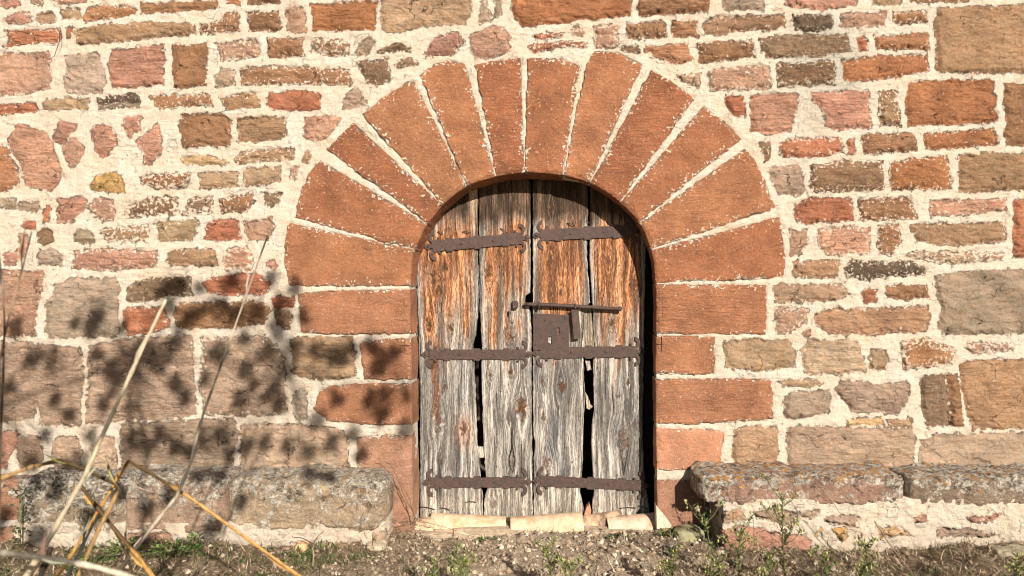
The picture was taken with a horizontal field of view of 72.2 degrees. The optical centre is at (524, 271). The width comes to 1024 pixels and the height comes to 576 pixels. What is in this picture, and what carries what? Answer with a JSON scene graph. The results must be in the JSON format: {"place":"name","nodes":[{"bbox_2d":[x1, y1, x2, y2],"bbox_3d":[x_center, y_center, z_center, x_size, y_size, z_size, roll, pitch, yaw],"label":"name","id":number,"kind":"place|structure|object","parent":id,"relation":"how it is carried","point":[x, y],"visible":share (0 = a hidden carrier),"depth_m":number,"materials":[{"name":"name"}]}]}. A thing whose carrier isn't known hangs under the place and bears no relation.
{"place":"outdoors","nodes":[
{"label":"outdoors","id":0,"kind":"place"},
{"bbox_2d":[0,522,1023,575],"bbox_3d":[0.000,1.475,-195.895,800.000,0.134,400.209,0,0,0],"label":"ground","id":1,"kind":"structure","parent":0,"point":[627,571],"depth_m":3.54,"materials":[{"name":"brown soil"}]},
{"bbox_2d":[0,259,5,509],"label":"dry reed","id":2,"kind":"object","parent":1,"relation":"on","point":[4,327],"visible":1,"depth_m":1.65,"materials":[{"name":"beige plant"}]},
{"bbox_2d":[0,229,31,360],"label":"dry reed","id":3,"kind":"object","parent":1,"relation":"on","point":[21,271],"visible":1,"depth_m":1.65,"materials":[{"name":"brown plant"}]},
{"bbox_2d":[8,487,32,546],"bbox_3d":[-2.657,1.298,3.701,0.124,0.324,0.084,0,0,22],"label":"weed","id":4,"kind":"object","parent":1,"relation":"on","point":[20,510],"visible":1,"depth_m":3.70,"materials":[{"name":"green plant"}]},
{"bbox_2d":[38,535,53,575],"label":"dry reed","id":5,"kind":"object","parent":1,"relation":"on","point":[44,565],"visible":0.79,"depth_m":1.55,"materials":[{"name":"beige plant"}]},
{"bbox_2d":[1,453,119,575],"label":"dry reed","id":6,"kind":"object","parent":1,"relation":"on","point":[81,468],"visible":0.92,"depth_m":1.90,"materials":[{"name":"beige plant"}]},
{"bbox_2d":[0,549,134,575],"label":"dry reed","id":7,"kind":"object","parent":1,"relation":"on","point":[60,560],"visible":1,"depth_m":1.35,"materials":[{"name":"beige plant"}]},
{"bbox_2d":[66,513,99,575],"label":"dry reed","id":8,"kind":"object","parent":1,"relation":"on","point":[81,547],"visible":0.84,"depth_m":2.00,"materials":[{"name":"brown plant"}]},
{"bbox_2d":[58,551,116,572],"bbox_3d":[-2.155,1.428,3.449,0.308,0.081,0.176,0,0,0],"label":"weed","id":9,"kind":"object","parent":1,"relation":"on","point":[101,556],"visible":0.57,"depth_m":3.47,"materials":[{"name":"green plant"}]},
{"bbox_2d":[23,299,166,575],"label":"dry reed","id":10,"kind":"object","parent":1,"relation":"on","point":[87,473],"visible":0.97,"depth_m":1.75,"materials":[{"name":"beige plant"}]},
{"bbox_2d":[81,485,154,575],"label":"dry reed","id":11,"kind":"object","parent":1,"relation":"on","point":[138,559],"visible":0.94,"depth_m":1.95,"materials":[{"name":"beige plant"}]},
{"bbox_2d":[102,534,145,555],"bbox_3d":[-2.035,1.403,3.583,0.220,0.097,0.137,0,0,0],"label":"weed","id":12,"kind":"object","parent":1,"relation":"on","point":[116,550],"visible":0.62,"depth_m":3.58,"materials":[{"name":"green plant"}]},
{"bbox_2d":[115,520,133,574],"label":"dry reed","id":13,"kind":"object","parent":1,"relation":"on","point":[126,552],"visible":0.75,"depth_m":2.25,"materials":[{"name":"beige plant"}]},
{"bbox_2d":[141,535,204,560],"bbox_3d":[-1.769,1.401,3.541,0.306,0.097,0.184,0,0,0],"label":"weed","id":14,"kind":"object","parent":1,"relation":"on","point":[177,548],"visible":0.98,"depth_m":3.54,"materials":[{"name":"green plant"}]},
{"bbox_2d":[56,460,300,575],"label":"dry reed","id":15,"kind":"object","parent":1,"relation":"on","point":[279,563],"visible":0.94,"depth_m":2.05,"materials":[{"name":"beige plant"}]},
{"bbox_2d":[74,482,154,507],"bbox_3d":[-1.228,0.670,2.100,0.254,0.078,0.010,0,0,0],"label":"dry reed","id":16,"kind":"object","parent":15,"relation":"attached to","point":[135,487],"visible":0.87,"depth_m":2.10,"materials":[{"name":"beige plant"}]},
{"bbox_2d":[113,238,266,575],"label":"dry reed","id":17,"kind":"object","parent":1,"relation":"on","point":[138,543],"visible":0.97,"depth_m":2.00,"materials":[{"name":"beige plant"}]},
{"bbox_2d":[0,463,392,548],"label":"stone bench","id":18,"kind":"object","parent":1,"relation":"on","point":[264,504],"visible":0.72,"depth_m":3.74,"materials":[{"name":"grey stone"}]},
{"bbox_2d":[187,531,206,546],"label":"weed","id":19,"kind":"object","parent":1,"relation":"on","point":[191,534],"visible":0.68,"depth_m":3.64,"materials":[{"name":"green plant"}]},
{"bbox_2d":[280,545,312,563],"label":"weed","id":20,"kind":"object","parent":1,"relation":"on","point":[302,554],"visible":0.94,"depth_m":3.52,"materials":[{"name":"green plant"}]},
{"bbox_2d":[295,541,308,554],"bbox_3d":[-1.165,1.444,3.670,0.068,0.063,0.067,0,0,0],"label":"loose stone","id":21,"kind":"object","parent":1,"relation":"on","point":[303,545],"visible":0.61,"depth_m":3.65,"materials":[{"name":"beige stone"}]},
{"bbox_2d":[292,536,326,552],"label":"dry twig","id":22,"kind":"object","parent":1,"relation":"on","point":[312,543],"visible":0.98,"depth_m":3.58,"materials":[{"name":"brown plant"}]},
{"bbox_2d":[367,540,386,550],"bbox_3d":[-0.780,1.459,3.700,0.113,0.064,0.106,0,0,0],"label":"loose stone","id":23,"kind":"object","parent":1,"relation":"on","point":[380,545],"visible":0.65,"depth_m":3.68,"materials":[{"name":"beige stone"}]},
{"bbox_2d":[383,459,461,542],"bbox_3d":[-0.580,1.276,3.880,0.493,0.472,0.162,0,0,0],"label":"dead shrub","id":24,"kind":"object","parent":1,"relation":"on","point":[415,518],"visible":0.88,"depth_m":3.88,"materials":[{"name":"brown plant"}]},
{"bbox_2d":[420,554,438,575],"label":"fleabane plant","id":25,"kind":"object","parent":1,"relation":"on","point":[433,571],"visible":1,"depth_m":2.98,"materials":[{"name":"green plant"}]},
{"bbox_2d":[435,529,480,538],"bbox_3d":[-0.294,1.499,4.030,0.446,0.044,0.090,0,0,0],"label":"roof tile","id":26,"kind":"object","parent":1,"relation":"on","point":[450,530],"visible":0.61,"depth_m":4.01,"materials":[{"name":"ceramic"}]},
{"bbox_2d":[448,554,472,567],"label":"weed","id":27,"kind":"object","parent":1,"relation":"on","point":[463,560],"visible":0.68,"depth_m":3.48,"materials":[{"name":"green plant"}]},
{"bbox_2d":[445,539,475,575],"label":"fleabane plant","id":28,"kind":"object","parent":1,"relation":"on","point":[452,569],"visible":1,"depth_m":3.08,"materials":[{"name":"green plant"}]},
{"bbox_2d":[477,535,496,541],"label":"weed","id":29,"kind":"object","parent":1,"relation":"on","point":[481,537],"visible":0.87,"depth_m":3.90,"materials":[{"name":"green plant"}]},
{"bbox_2d":[0,0,1023,534],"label":"stone wall","id":30,"kind":"structure","parent":1,"relation":"on","point":[820,202],"depth_m":4.00,"materials":[{"name":"brown stone"}]},
{"bbox_2d":[416,179,532,517],"bbox_3d":[-0.318,0.419,4.181,0.732,2.096,0.073,0,0,0],"label":"door leaf","id":31,"kind":"object","parent":30,"relation":"attached to","point":[452,452],"visible":0.91,"depth_m":4.18,"materials":[{"name":"brown wood"}]},
{"bbox_2d":[524,179,649,514],"bbox_3d":[0.370,0.419,4.171,0.748,2.096,0.094,0,0,0],"label":"door leaf","id":32,"kind":"object","parent":30,"relation":"attached to","point":[568,335],"visible":0.92,"depth_m":4.18,"materials":[{"name":"brown wood"}]},
{"bbox_2d":[0,540,1023,575],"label":"green ground cover","id":33,"kind":"object","parent":1,"relation":"on","point":[264,572],"visible":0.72,"depth_m":3.51,"materials":[{"name":"green plant"}]},
{"bbox_2d":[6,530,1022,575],"bbox_3d":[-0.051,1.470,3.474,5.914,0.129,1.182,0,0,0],"label":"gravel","id":34,"kind":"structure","parent":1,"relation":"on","point":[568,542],"depth_m":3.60,"materials":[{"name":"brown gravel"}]},
{"bbox_2d":[411,518,657,540],"bbox_3d":[0.067,1.538,4.101,1.500,0.136,0.266,0,0,0],"label":"threshold stone","id":35,"kind":"object","parent":1,"relation":"on","point":[492,531],"visible":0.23,"depth_m":4.00,"materials":[{"name":"beige stone"}]},
{"bbox_2d":[414,516,432,530],"bbox_3d":[-0.580,1.477,4.100,0.116,0.094,0.180,0,0,0],"label":"roof tile","id":36,"kind":"object","parent":35,"relation":"on","point":[428,520],"visible":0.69,"depth_m":4.04,"materials":[{"name":"ceramic"}]},
{"bbox_2d":[430,512,506,528],"bbox_3d":[-0.330,1.466,4.120,0.443,0.094,0.172,0,0,0],"label":"roof tile","id":37,"kind":"object","parent":35,"relation":"on","point":[449,520],"visible":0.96,"depth_m":4.07,"materials":[{"name":"ceramic"}]},
{"bbox_2d":[510,512,583,532],"bbox_3d":[0.125,1.456,4.090,0.425,0.105,0.176,0,0,0],"label":"roof tile","id":38,"kind":"object","parent":35,"relation":"on","point":[564,522],"visible":0.93,"depth_m":4.03,"materials":[{"name":"ceramic"}]},
{"bbox_2d":[582,510,621,525],"bbox_3d":[0.445,1.459,4.140,0.264,0.100,0.140,0,0,0],"label":"roof tile","id":39,"kind":"object","parent":35,"relation":"on","point":[597,519],"visible":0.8,"depth_m":4.10,"materials":[{"name":"ceramic"}]},
{"bbox_2d":[584,502,590,514],"bbox_3d":[0.372,1.411,4.170,0.042,0.082,0.040,0,0,0],"label":"clay shard","id":40,"kind":"object","parent":39,"relation":"on","point":[587,510],"visible":1,"depth_m":4.15,"materials":[{"name":"orange ceramic"}]},
{"bbox_2d":[606,512,656,529],"bbox_3d":[0.620,1.455,4.090,0.293,0.095,0.168,0,0,0],"label":"roof tile","id":41,"kind":"object","parent":35,"relation":"on","point":[646,520],"visible":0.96,"depth_m":4.04,"materials":[{"name":"ceramic"}]},
{"bbox_2d":[654,502,671,528],"bbox_3d":[0.790,1.392,4.000,0.092,0.133,0.060,0,0,0],"label":"loose stone","id":42,"kind":"object","parent":35,"relation":"on","point":[662,521],"visible":0.94,"depth_m":3.97,"materials":[{"name":"beige stone"}]},
{"bbox_2d":[534,535,562,575],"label":"fleabane plant","id":43,"kind":"object","parent":1,"relation":"on","point":[545,551],"visible":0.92,"depth_m":3.08,"materials":[{"name":"green plant"}]},
{"bbox_2d":[555,554,582,575],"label":"fleabane plant","id":44,"kind":"object","parent":1,"relation":"on","point":[570,565],"visible":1,"depth_m":3.00,"materials":[{"name":"green plant"}]},
{"bbox_2d":[606,531,637,538],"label":"weed","id":45,"kind":"object","parent":1,"relation":"on","point":[608,536],"visible":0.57,"depth_m":3.90,"materials":[{"name":"green plant"}]},
{"bbox_2d":[659,526,677,537],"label":"weed","id":46,"kind":"object","parent":1,"relation":"on","point":[662,533],"visible":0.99,"depth_m":3.86,"materials":[{"name":"green plant"}]},
{"bbox_2d":[658,541,681,575],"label":"fleabane plant","id":47,"kind":"object","parent":1,"relation":"on","point":[667,565],"visible":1,"depth_m":3.09,"materials":[{"name":"green plant"}]},
{"bbox_2d":[673,524,704,542],"bbox_3d":[0.904,1.464,3.881,0.180,0.104,0.136,0,0,0],"label":"loose stone","id":48,"kind":"object","parent":1,"relation":"on","point":[692,532],"visible":0.59,"depth_m":3.83,"materials":[{"name":"beige stone"}]},
{"bbox_2d":[684,499,730,575],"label":"fleabane plant","id":49,"kind":"object","parent":1,"relation":"on","point":[703,520],"visible":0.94,"depth_m":3.20,"materials":[{"name":"green plant"}]},
{"bbox_2d":[702,558,726,575],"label":"fleabane plant","id":50,"kind":"object","parent":1,"relation":"on","point":[706,565],"visible":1,"depth_m":3.00,"materials":[{"name":"green plant"}]},
{"bbox_2d":[716,547,726,554],"bbox_3d":[1.030,1.467,3.671,0.056,0.042,0.067,0,0,0],"label":"loose stone","id":51,"kind":"object","parent":1,"relation":"on","point":[720,549],"visible":0.5,"depth_m":3.65,"materials":[{"name":"white stone"}]},
{"bbox_2d":[716,510,757,575],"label":"fleabane plant","id":52,"kind":"object","parent":1,"relation":"on","point":[737,549],"visible":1,"depth_m":3.15,"materials":[{"name":"green plant"}]},
{"bbox_2d":[751,550,781,575],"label":"fleabane plant","id":53,"kind":"object","parent":1,"relation":"on","point":[759,569],"visible":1,"depth_m":3.01,"materials":[{"name":"green plant"}]},
{"bbox_2d":[759,472,804,575],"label":"fleabane plant","id":54,"kind":"object","parent":1,"relation":"on","point":[787,535],"visible":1,"depth_m":3.25,"materials":[{"name":"green plant"}]},
{"bbox_2d":[808,542,842,575],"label":"fleabane plant","id":55,"kind":"object","parent":1,"relation":"on","point":[822,556],"visible":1,"depth_m":3.00,"materials":[{"name":"green plant"}]},
{"bbox_2d":[825,491,886,561],"bbox_3d":[1.654,1.275,3.506,0.316,0.359,0.011,0,0,0],"label":"dry twig","id":56,"kind":"object","parent":1,"relation":"on","point":[847,522],"visible":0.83,"depth_m":3.51,"materials":[{"name":"brown plant"}]},
{"bbox_2d":[690,460,1023,551],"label":"stone bench","id":57,"kind":"object","parent":1,"relation":"on","point":[920,505],"visible":0.82,"depth_m":3.74,"materials":[{"name":"grey stone"}]},
{"bbox_2d":[849,533,880,575],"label":"fleabane plant","id":58,"kind":"object","parent":1,"relation":"on","point":[857,544],"visible":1,"depth_m":3.04,"materials":[{"name":"green plant"}]},
{"bbox_2d":[874,521,911,571],"bbox_3d":[1.806,1.360,3.401,0.222,0.297,0.013,0,0,7],"label":"dry twig","id":59,"kind":"object","parent":1,"relation":"on","point":[890,544],"visible":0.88,"depth_m":3.41,"materials":[{"name":"beige plant"}]},
{"bbox_2d":[961,542,967,573],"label":"dry twig","id":60,"kind":"object","parent":1,"relation":"on","point":[963,555],"visible":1,"depth_m":3.29,"materials":[{"name":"brown plant"}]},
{"bbox_2d":[990,544,1023,557],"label":"loose stone","id":61,"kind":"object","parent":1,"relation":"on","point":[998,549],"visible":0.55,"depth_m":3.58,"materials":[{"name":"beige stone"}]},
{"bbox_2d":[1003,550,1023,575],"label":"fleabane plant","id":62,"kind":"object","parent":1,"relation":"on","point":[1018,570],"visible":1,"depth_m":2.99,"materials":[{"name":"green plant"}]}
]}

